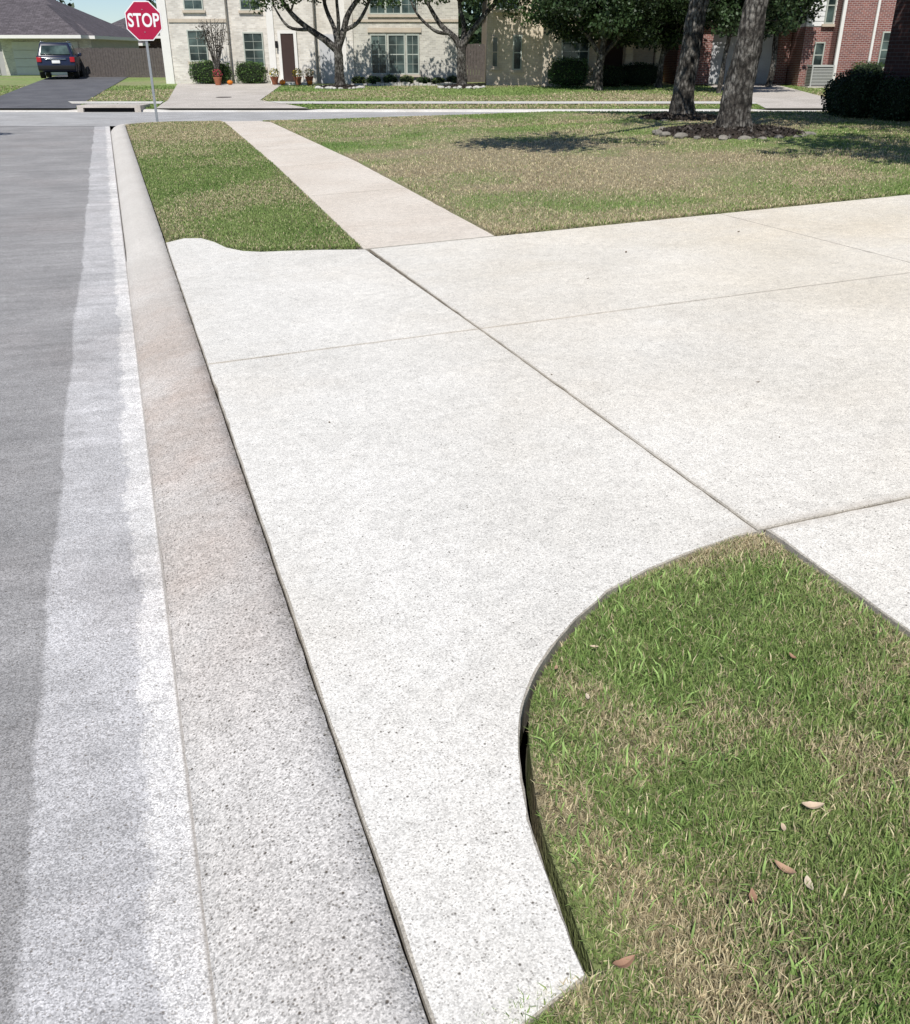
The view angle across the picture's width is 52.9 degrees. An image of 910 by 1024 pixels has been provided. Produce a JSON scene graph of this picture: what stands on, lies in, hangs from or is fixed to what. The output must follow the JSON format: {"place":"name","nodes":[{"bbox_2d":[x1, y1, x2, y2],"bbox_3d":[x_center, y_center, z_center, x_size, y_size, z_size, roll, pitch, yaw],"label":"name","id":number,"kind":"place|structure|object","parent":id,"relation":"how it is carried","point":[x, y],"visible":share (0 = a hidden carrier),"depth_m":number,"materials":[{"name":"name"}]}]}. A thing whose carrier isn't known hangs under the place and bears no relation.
{"place":"outdoors","nodes":[
{"label":"outdoors","id":0,"kind":"place"},
{"bbox_2d":[0,75,129,107],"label":"driveway","id":1,"kind":"structure","parent":0,"point":[60,91],"depth_m":37.99,"materials":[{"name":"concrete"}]},
{"bbox_2d":[36,41,82,77],"bbox_3d":[-21.485,-24.592,49.698,2.200,1.760,4.774,-7,27,-14],"label":"parked suv","id":2,"kind":"object","parent":1,"relation":"on","point":[51,57],"visible":1,"depth_m":47.85,"materials":[{"name":"blue paint"}]},
{"bbox_2d":[0,126,217,1023],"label":"road","id":3,"kind":"structure","parent":0,"point":[102,917],"depth_m":2.93,"materials":[{"name":"grey asphalt"}]},
{"bbox_2d":[111,122,428,1023],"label":"kerb","id":4,"kind":"structure","parent":3,"relation":"on","point":[301,928],"depth_m":2.43,"materials":[{"name":"concrete"}]},
{"bbox_2d":[157,83,304,107],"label":"driveway","id":5,"kind":"structure","parent":0,"point":[204,95],"depth_m":35.63,"materials":[{"name":"beige concrete"}]},
{"bbox_2d":[188,59,233,83],"bbox_3d":[-11.762,-21.206,44.059,2.224,1.108,0.892,0,27,0],"label":"hedge","id":6,"kind":"object","parent":5,"relation":"on","point":[202,71],"visible":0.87,"depth_m":43.84,"materials":[{"name":"green plant"}]},
{"bbox_2d":[212,68,221,84],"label":"potted plant","id":7,"kind":"object","parent":5,"relation":"on","point":[217,80],"visible":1,"depth_m":42.98,"materials":[{"name":"orange plant"}]},
{"bbox_2d":[235,60,267,83],"bbox_3d":[-9.870,-21.333,44.340,1.623,1.076,0.867,0,27,0],"label":"hedge","id":8,"kind":"object","parent":5,"relation":"on","point":[251,72],"visible":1,"depth_m":44.12,"materials":[{"name":"green plant"}]},
{"bbox_2d":[268,68,278,84],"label":"potted plant","id":9,"kind":"object","parent":5,"relation":"on","point":[274,79],"visible":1,"depth_m":43.45,"materials":[{"name":"orange plant"}]},
{"bbox_2d":[0,112,517,125],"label":"cross street","id":10,"kind":"structure","parent":0,"point":[62,118],"depth_m":28.16,"materials":[{"name":"grey asphalt"}]},
{"bbox_2d":[56,0,481,39],"label":"sky","id":11,"kind":"structure","parent":0,"point":[111,11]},
{"bbox_2d":[338,0,347,83],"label":"wing pilaster","id":12,"kind":"object","parent":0,"point":[341,7],"depth_m":44.27,"materials":[{"name":"white paint"}]},
{"bbox_2d":[223,121,493,251],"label":"sidewalk","id":13,"kind":"structure","parent":0,"point":[361,205],"depth_m":10.92,"materials":[{"name":"concrete"}]},
{"bbox_2d":[0,64,823,815],"bbox_3d":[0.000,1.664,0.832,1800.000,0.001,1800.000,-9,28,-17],"label":"ground","id":14,"kind":"structure","parent":0,"point":[524,754],"depth_m":3.54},
{"bbox_2d":[126,120,363,251],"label":"grass verge","id":15,"kind":"object","parent":14,"relation":"on","point":[267,250],"depth_m":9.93,"materials":[{"name":"green plant"}]},
{"bbox_2d":[124,1,162,121],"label":"stop sign","id":16,"kind":"object","parent":15,"relation":"on","point":[143,20],"visible":0.99,"depth_m":23.06,"materials":[{"name":"metal"}]},
{"bbox_2d":[0,109,826,111],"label":"kerb","id":17,"kind":"structure","parent":14,"relation":"on","point":[413,110],"depth_m":30.47,"materials":[{"name":"grey concrete"}]},
{"bbox_2d":[466,531,909,1023],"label":"grass verge","id":18,"kind":"object","parent":14,"relation":"on","point":[555,878],"depth_m":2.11,"materials":[{"name":"green plant"}]},
{"bbox_2d":[0,65,825,108],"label":"lawn","id":19,"kind":"structure","parent":0,"point":[29,80],"depth_m":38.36,"materials":[{"name":"green plant"}]},
{"bbox_2d":[0,39,140,75],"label":"walls","id":20,"kind":"structure","parent":19,"relation":"on","point":[97,43],"depth_m":58.22,"materials":[{"name":"brown"}]},
{"bbox_2d":[0,39,93,75],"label":"brick front","id":21,"kind":"object","parent":20,"relation":"attached to","point":[8,56],"visible":0.23,"depth_m":55.60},
{"bbox_2d":[11,42,78,74],"bbox_3d":[-24.900,-27.709,55.844,4.000,1.820,0.080,0,27,0],"label":"garage door","id":22,"kind":"structure","parent":21,"relation":"attached to","point":[26,50],"depth_m":55.78,"materials":[{"name":"paint"}]},
{"bbox_2d":[0,0,135,37],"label":"roof","id":23,"kind":"structure","parent":20,"relation":"on","point":[11,10],"depth_m":57.58,"materials":[{"name":"grey"}]},
{"bbox_2d":[0,35,138,40],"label":"fascia","id":24,"kind":"structure","parent":20,"relation":"attached to","point":[63,37],"depth_m":54.35,"materials":[{"name":"white wood"}]},
{"bbox_2d":[0,4,87,34],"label":"garage roof","id":25,"kind":"structure","parent":24,"relation":"on","point":[46,19],"depth_m":54.47,"materials":[{"name":"grey"}]},
{"bbox_2d":[77,104,149,111],"bbox_3d":[-11.450,-13.568,30.726,2.100,0.230,1.100,0,27,0],"label":"storm drain inlet","id":26,"kind":"object","parent":19,"relation":"on","point":[111,108],"visible":0.82,"depth_m":30.33,"materials":[{"name":"beige concrete"}]},
{"bbox_2d":[67,48,165,76],"bbox_3d":[-17.962,-25.113,51.266,7.675,1.670,0.170,0,27,0],"label":"wooden fence","id":27,"kind":"object","parent":19,"relation":"on","point":[139,69],"visible":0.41,"depth_m":51.16,"materials":[{"name":"brown wood"}]},
{"bbox_2d":[145,39,161,68],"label":"walls","id":28,"kind":"structure","parent":19,"relation":"on","point":[155,43],"depth_m":69.44,"materials":[{"name":"red brick"}]},
{"bbox_2d":[165,0,233,83],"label":"house wall","id":29,"kind":"structure","parent":19,"relation":"on","point":[214,9],"depth_m":43.89,"materials":[{"name":"white brick"}]},
{"bbox_2d":[168,19,225,21],"bbox_3d":[-12.325,-23.488,43.677,2.750,0.150,0.040,0,27,0],"label":"belt course","id":30,"kind":"object","parent":29,"relation":"attached to","point":[194,20],"visible":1,"depth_m":43.66,"materials":[{"name":"beige stone"}]},
{"bbox_2d":[156,0,277,83],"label":"corner pilasters","id":31,"kind":"object","parent":29,"relation":"attached to","point":[166,48],"visible":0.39,"depth_m":43.98,"materials":[{"name":"white paint"}]},
{"bbox_2d":[183,0,264,65],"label":"window frames","id":32,"kind":"structure","parent":29,"relation":"attached to","point":[243,33],"depth_m":44.19,"materials":[{"name":"paint"}]},
{"bbox_2d":[184,0,262,59],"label":"muntins","id":33,"kind":"object","parent":32,"relation":"attached to","point":[205,45],"visible":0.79,"depth_m":44.25,"materials":[{"name":"paint"}]},
{"bbox_2d":[184,0,263,64],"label":"glass","id":34,"kind":"object","parent":32,"relation":"in","point":[195,55],"visible":0.74,"depth_m":44.29,"materials":[{"name":"grey glass"}]},
{"bbox_2d":[182,10,266,69],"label":"sills","id":35,"kind":"structure","parent":29,"relation":"attached to","point":[204,11],"depth_m":43.73,"materials":[{"name":"beige stone"}]},
{"bbox_2d":[195,17,230,76],"bbox_3d":[-11.286,-21.670,43.098,1.782,2.898,1.346,0,27,0],"label":"crape myrtle","id":36,"kind":"object","parent":19,"relation":"on","point":[216,60],"visible":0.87,"depth_m":42.83,"materials":[{"name":"brown plant"}]},
{"bbox_2d":[226,0,270,82],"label":"walls","id":37,"kind":"structure","parent":19,"relation":"on","point":[239,24],"depth_m":44.18,"materials":[{"name":"white brick"}]},
{"bbox_2d":[58,0,481,68],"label":"distant trees","id":38,"kind":"object","parent":19,"relation":"on","point":[471,19],"visible":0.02,"depth_m":78.87,"materials":[{"name":"green plant"}]},
{"bbox_2d":[272,0,317,83],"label":"house wall","id":39,"kind":"structure","parent":19,"relation":"on","point":[302,10],"depth_m":43.81,"materials":[{"name":"white brick"}]},
{"bbox_2d":[277,30,298,79],"bbox_3d":[-8.050,-22.025,44.151,0.900,2.210,0.080,0,27,0],"label":"door surround","id":40,"kind":"object","parent":39,"relation":"attached to","point":[279,32],"visible":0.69,"depth_m":43.97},
{"bbox_2d":[280,34,295,80],"bbox_3d":[-8.050,-21.960,44.200,0.600,2.050,0.050,0,27,0],"label":"front door","id":41,"kind":"structure","parent":40,"relation":"attached to","point":[287,47],"depth_m":44.15,"materials":[{"name":"brown wood"}]},
{"bbox_2d":[292,68,302,84],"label":"potted plant","id":42,"kind":"object","parent":19,"relation":"on","point":[297,80],"visible":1,"depth_m":43.46,"materials":[{"name":"orange plant"}]},
{"bbox_2d":[303,68,313,83],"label":"potted plant","id":43,"kind":"object","parent":19,"relation":"on","point":[308,77],"visible":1,"depth_m":43.78,"materials":[{"name":"multicoloured plant"}]},
{"bbox_2d":[313,0,336,82],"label":"wing wall","id":44,"kind":"structure","parent":19,"relation":"on","point":[322,25],"depth_m":43.97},
{"bbox_2d":[319,34,334,82],"bbox_3d":[-6.175,-22.117,44.681,0.850,2.200,0.070,0,27,0],"label":"garage door","id":45,"kind":"structure","parent":44,"relation":"attached to","point":[327,68],"depth_m":44.71,"materials":[{"name":"paint"}]},
{"bbox_2d":[315,84,364,89],"bbox_3d":[-5.224,-19.208,41.280,2.333,0.239,2.179,-9,28,-17],"label":"stone edging","id":46,"kind":"object","parent":19,"relation":"on","point":[343,86],"visible":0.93,"depth_m":40.71,"materials":[{"name":"white stone"}]},
{"bbox_2d":[243,0,403,84],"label":"live oak tree","id":47,"kind":"object","parent":46,"relation":"on","point":[336,45],"visible":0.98,"depth_m":40.10,"materials":[{"name":"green plant"}]},
{"bbox_2d":[350,82,455,85],"bbox_3d":[-2.500,-20.402,43.688,5.200,0.320,1.560,0,27,0],"label":"planting bed","id":48,"kind":"object","parent":19,"relation":"on","point":[401,84],"visible":0.4,"depth_m":42.97,"materials":[{"name":"white stone"}]},
{"bbox_2d":[351,76,365,83],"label":"foundation shrub","id":49,"kind":"object","parent":48,"relation":"on","point":[356,79],"visible":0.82,"depth_m":43.52,"materials":[{"name":"green plant"}]},
{"bbox_2d":[366,75,380,83],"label":"foundation shrub","id":50,"kind":"object","parent":48,"relation":"on","point":[372,79],"visible":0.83,"depth_m":43.59,"materials":[{"name":"green plant"}]},
{"bbox_2d":[382,74,397,82],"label":"foundation shrub","id":51,"kind":"object","parent":48,"relation":"on","point":[389,78],"visible":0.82,"depth_m":43.49,"materials":[{"name":"green plant"}]},
{"bbox_2d":[400,75,414,83],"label":"foundation shrub","id":52,"kind":"object","parent":48,"relation":"on","point":[407,78],"visible":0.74,"depth_m":43.59,"materials":[{"name":"green plant"}]},
{"bbox_2d":[351,0,457,83],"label":"walls","id":53,"kind":"structure","parent":19,"relation":"on","point":[438,53],"depth_m":43.55,"materials":[{"name":"grey brick"}]},
{"bbox_2d":[344,0,354,83],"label":"corner pilaster","id":54,"kind":"object","parent":53,"relation":"attached to","point":[350,53],"visible":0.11,"depth_m":43.66,"materials":[{"name":"white brick"}]},
{"bbox_2d":[367,14,420,76],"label":"sills","id":55,"kind":"structure","parent":53,"relation":"attached to","point":[394,15],"depth_m":43.00,"materials":[{"name":"beige stone"}]},
{"bbox_2d":[367,28,420,31],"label":"lintel","id":56,"kind":"structure","parent":53,"relation":"attached to","point":[393,29],"depth_m":43.29,"materials":[{"name":"beige stone"}]},
{"bbox_2d":[369,0,419,73],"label":"window frames","id":57,"kind":"structure","parent":53,"relation":"attached to","point":[387,41],"depth_m":43.56,"materials":[{"name":"paint"}]},
{"bbox_2d":[370,0,417,72],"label":"glass","id":58,"kind":"object","parent":57,"relation":"attached to","point":[395,64],"visible":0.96,"depth_m":43.69,"materials":[{"name":"glass"}]},
{"bbox_2d":[370,1,417,72],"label":"muntins","id":59,"kind":"object","parent":57,"relation":"attached to","point":[396,54],"visible":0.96,"depth_m":43.68,"materials":[{"name":"paint"}]},
{"bbox_2d":[353,19,457,21],"bbox_3d":[-2.325,-23.195,43.147,4.950,0.100,0.054,0,27,0],"label":"belt course","id":60,"kind":"object","parent":53,"relation":"attached to","point":[404,20],"visible":1,"depth_m":43.12,"materials":[{"name":"beige stone"}]},
{"bbox_2d":[437,84,484,88],"bbox_3d":[0.279,-19.336,41.526,2.239,0.238,2.293,-9,28,-17],"label":"stone edging","id":61,"kind":"object","parent":19,"relation":"on","point":[463,86],"visible":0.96,"depth_m":40.91,"materials":[{"name":"white stone"}]},
{"bbox_2d":[409,0,572,84],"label":"live oak tree","id":62,"kind":"object","parent":61,"relation":"on","point":[461,44],"visible":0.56,"depth_m":40.36,"materials":[{"name":"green plant"}]},
{"bbox_2d":[466,44,484,81],"bbox_3d":[0.848,-22.491,45.870,1.295,1.807,0.169,0,27,0],"label":"wooden fence","id":63,"kind":"object","parent":19,"relation":"on","point":[477,74],"visible":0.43,"depth_m":45.79,"materials":[{"name":"brown wood"}]},
{"bbox_2d":[482,0,542,84],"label":"walls","id":64,"kind":"structure","parent":19,"relation":"on","point":[505,29],"depth_m":42.88,"materials":[{"name":"beige brick"}]},
{"bbox_2d":[491,36,498,67],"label":"window frames","id":65,"kind":"structure","parent":64,"relation":"attached to","point":[497,37],"depth_m":42.81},
{"bbox_2d":[546,56,591,87],"bbox_3d":[5.122,-19.770,41.090,2.028,1.319,1.309,0,27,0],"label":"boxwood shrub","id":66,"kind":"object","parent":19,"relation":"on","point":[566,72],"visible":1,"depth_m":40.76,"materials":[{"name":"green plant"}]},
{"bbox_2d":[541,24,597,86],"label":"house wall","id":67,"kind":"structure","parent":19,"relation":"on","point":[555,49],"depth_m":41.89,"materials":[{"name":"beige brick"}]},
{"bbox_2d":[489,10,589,72],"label":"sills","id":68,"kind":"structure","parent":67,"relation":"attached to","point":[512,71],"depth_m":43.09,"materials":[{"name":"beige stone"}]},
{"bbox_2d":[496,6,589,69],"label":"window frames","id":69,"kind":"structure","parent":67,"relation":"attached to","point":[521,47],"depth_m":42.54,"materials":[{"name":"paint"}]},
{"bbox_2d":[493,0,588,68],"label":"glass","id":70,"kind":"object","parent":69,"relation":"in","point":[567,46],"visible":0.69,"depth_m":41.91,"materials":[{"name":"grey glass"}]},
{"bbox_2d":[541,23,549,86],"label":"quoins","id":71,"kind":"object","parent":67,"relation":"attached to","point":[545,59],"depth_m":41.87,"materials":[{"name":"beige stone"}]},
{"bbox_2d":[603,34,623,67],"bbox_3d":[7.650,-21.938,44.212,0.900,2.100,0.050,0,27,0],"label":"front door","id":72,"kind":"structure","parent":67,"relation":"attached to","point":[614,56],"depth_m":44.15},
{"bbox_2d":[526,0,674,90],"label":"oak tree","id":73,"kind":"object","parent":19,"relation":"on","point":[603,21],"visible":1,"depth_m":37.73,"materials":[{"name":"green plant"}]},
{"bbox_2d":[595,64,628,86],"bbox_3d":[7.205,-20.033,41.974,1.490,0.966,1.078,0,27,0],"label":"boxwood shrub","id":74,"kind":"object","parent":19,"relation":"on","point":[613,76],"visible":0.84,"depth_m":41.65,"materials":[{"name":"green plant"}]},
{"bbox_2d":[618,61,663,85],"bbox_3d":[8.636,-20.311,42.392,2.324,1.068,1.074,0,27,0],"label":"boxwood shrub","id":75,"kind":"object","parent":19,"relation":"on","point":[643,74],"visible":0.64,"depth_m":42.07,"materials":[{"name":"green plant"}]},
{"bbox_2d":[622,43,661,85],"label":"porch columns","id":76,"kind":"structure","parent":19,"relation":"on","point":[628,56],"depth_m":42.35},
{"bbox_2d":[624,0,727,87],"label":"oak tree","id":77,"kind":"object","parent":19,"relation":"on","point":[672,32],"visible":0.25,"depth_m":40.06,"materials":[{"name":"green plant"}]},
{"bbox_2d":[653,23,792,84],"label":"walls","id":78,"kind":"structure","parent":19,"relation":"on","point":[671,61],"depth_m":43.69,"materials":[{"name":"red brick"}]},
{"bbox_2d":[671,0,820,93],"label":"oak tree","id":79,"kind":"object","parent":19,"relation":"on","point":[728,19],"visible":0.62,"depth_m":35.84,"materials":[{"name":"green plant"}]},
{"bbox_2d":[765,0,826,86],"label":"oak tree","id":80,"kind":"object","parent":19,"relation":"on","point":[807,12],"visible":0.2,"depth_m":40.47,"materials":[{"name":"green plant"}]},
{"bbox_2d":[785,27,832,85],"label":"wall","id":81,"kind":"structure","parent":19,"relation":"on","point":[804,40],"depth_m":42.16,"materials":[{"name":"red brick"}]},
{"bbox_2d":[798,1,837,26],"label":"siding","id":82,"kind":"object","parent":81,"relation":"on","point":[803,25],"visible":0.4,"depth_m":41.52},
{"bbox_2d":[806,0,837,25],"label":"siding boards","id":83,"kind":"object","parent":82,"relation":"attached to","point":[817,19],"visible":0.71,"depth_m":41.35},
{"bbox_2d":[800,65,834,87],"bbox_3d":[16.500,-19.677,41.479,1.200,1.100,1.000,0,27,0],"label":"air conditioner unit","id":84,"kind":"object","parent":19,"relation":"on","point":[818,76],"visible":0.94,"depth_m":41.13,"materials":[{"name":"metal"}]},
{"bbox_2d":[827,0,896,77],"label":"brick wall","id":85,"kind":"structure","parent":19,"relation":"on","point":[857,30],"depth_m":40.78,"materials":[{"name":"red brick"}]},
{"bbox_2d":[831,0,847,79],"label":"corner board","id":86,"kind":"object","parent":85,"relation":"attached to","point":[840,33],"visible":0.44,"depth_m":40.77,"materials":[{"name":"white wood"}]},
{"bbox_2d":[811,0,890,67],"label":"window frames","id":87,"kind":"structure","parent":85,"relation":"attached to","point":[825,22],"depth_m":41.24,"materials":[{"name":"paint"}]},
{"bbox_2d":[813,0,889,65],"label":"glass","id":88,"kind":"object","parent":87,"relation":"attached to","point":[820,46],"visible":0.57,"depth_m":41.22,"materials":[{"name":"grey glass"}]},
{"bbox_2d":[867,0,880,63],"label":"downspout","id":89,"kind":"object","parent":85,"relation":"attached to","point":[874,30],"visible":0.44,"depth_m":40.62,"materials":[{"name":"white metal"}]},
{"bbox_2d":[851,60,884,75],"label":"boxwood shrub","id":90,"kind":"object","parent":19,"relation":"on","point":[864,65],"visible":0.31,"depth_m":40.44,"materials":[{"name":"green plant"}]},
{"bbox_2d":[68,101,757,103],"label":"sidewalk","id":91,"kind":"structure","parent":0,"point":[422,102],"depth_m":32.48,"materials":[{"name":"beige concrete"}]},
{"bbox_2d":[166,195,909,1023],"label":"driveway","id":92,"kind":"structure","parent":0,"point":[464,525],"depth_m":4.00,"materials":[{"name":"concrete"}]},
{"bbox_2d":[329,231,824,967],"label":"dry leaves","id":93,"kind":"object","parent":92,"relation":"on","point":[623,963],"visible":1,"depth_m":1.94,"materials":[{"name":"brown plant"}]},
{"bbox_2d":[368,250,899,530],"bbox_3d":[3.303,-1.716,6.638,9.970,0.349,5.690,-9,28,-17],"label":"joint filler","id":94,"kind":"object","parent":92,"relation":"on","point":[391,266],"visible":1,"depth_m":5.60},
{"bbox_2d":[263,110,909,235],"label":"front lawn","id":95,"kind":"structure","parent":0,"point":[605,149],"depth_m":12.74,"materials":[{"name":"green plant"}]},
{"bbox_2d":[638,112,716,120],"bbox_3d":[4.886,-8.575,19.859,2.019,0.242,2.024,-9,28,-17],"label":"mulch bed","id":96,"kind":"object","parent":95,"relation":"on","point":[668,116],"visible":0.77,"depth_m":19.39,"materials":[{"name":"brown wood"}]},
{"bbox_2d":[669,0,708,113],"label":"oak tree","id":97,"kind":"object","parent":95,"relation":"on","point":[682,101],"visible":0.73,"depth_m":19.21,"materials":[{"name":"brown plant"}]},
{"bbox_2d":[652,123,816,140],"bbox_3d":[4.918,-6.770,16.228,2.748,0.240,2.785,-9,28,-17],"label":"mulch bed","id":98,"kind":"object","parent":95,"relation":"on","point":[697,131],"visible":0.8,"depth_m":15.64,"materials":[{"name":"brown plant"}]},
{"bbox_2d":[713,0,768,128],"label":"oak tree","id":99,"kind":"object","parent":95,"relation":"on","point":[736,100],"visible":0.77,"depth_m":15.67,"materials":[{"name":"brown plant"}]},
{"bbox_2d":[819,77,841,115],"bbox_3d":[8.916,-9.467,20.843,0.966,0.863,0.875,-9,28,-17],"label":"evergreen hedge","id":100,"kind":"object","parent":95,"relation":"on","point":[826,106],"visible":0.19,"depth_m":20.85,"materials":[{"name":"green plant"}]},
{"bbox_2d":[825,67,894,118],"bbox_3d":[8.823,-9.065,19.818,1.169,1.065,1.196,-9,28,-17],"label":"evergreen hedge","id":101,"kind":"object","parent":95,"relation":"on","point":[852,92],"visible":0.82,"depth_m":19.55,"materials":[{"name":"green plant"}]},
{"bbox_2d":[867,76,909,121],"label":"evergreen hedge","id":102,"kind":"object","parent":95,"relation":"on","point":[892,103],"visible":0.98,"depth_m":18.78,"materials":[{"name":"green plant"}]},
{"bbox_2d":[876,0,909,114],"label":"walls","id":103,"kind":"structure","parent":95,"relation":"on","point":[897,61],"depth_m":19.56,"materials":[{"name":"red brick"}]},
{"bbox_2d":[596,39,653,65],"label":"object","id":104,"kind":"object","parent":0,"point":[642,55],"depth_m":44.17,"materials":[{"name":"grey"}]},
{"bbox_2d":[708,32,773,83],"bbox_3d":[13.760,-21.750,43.802,3.080,2.210,0.090,0,27,0],"label":"garage door","id":105,"kind":"structure","parent":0,"point":[719,44],"depth_m":43.75,"materials":[{"name":"paint"}]},
{"bbox_2d":[705,84,825,107],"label":"driveway","id":106,"kind":"structure","parent":0,"point":[776,96],"depth_m":35.09,"materials":[{"name":"beige concrete"}]},
{"bbox_2d":[765,498,909,637],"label":"sidewalk","id":107,"kind":"structure","parent":0,"point":[863,554],"depth_m":3.16,"materials":[{"name":"concrete"}]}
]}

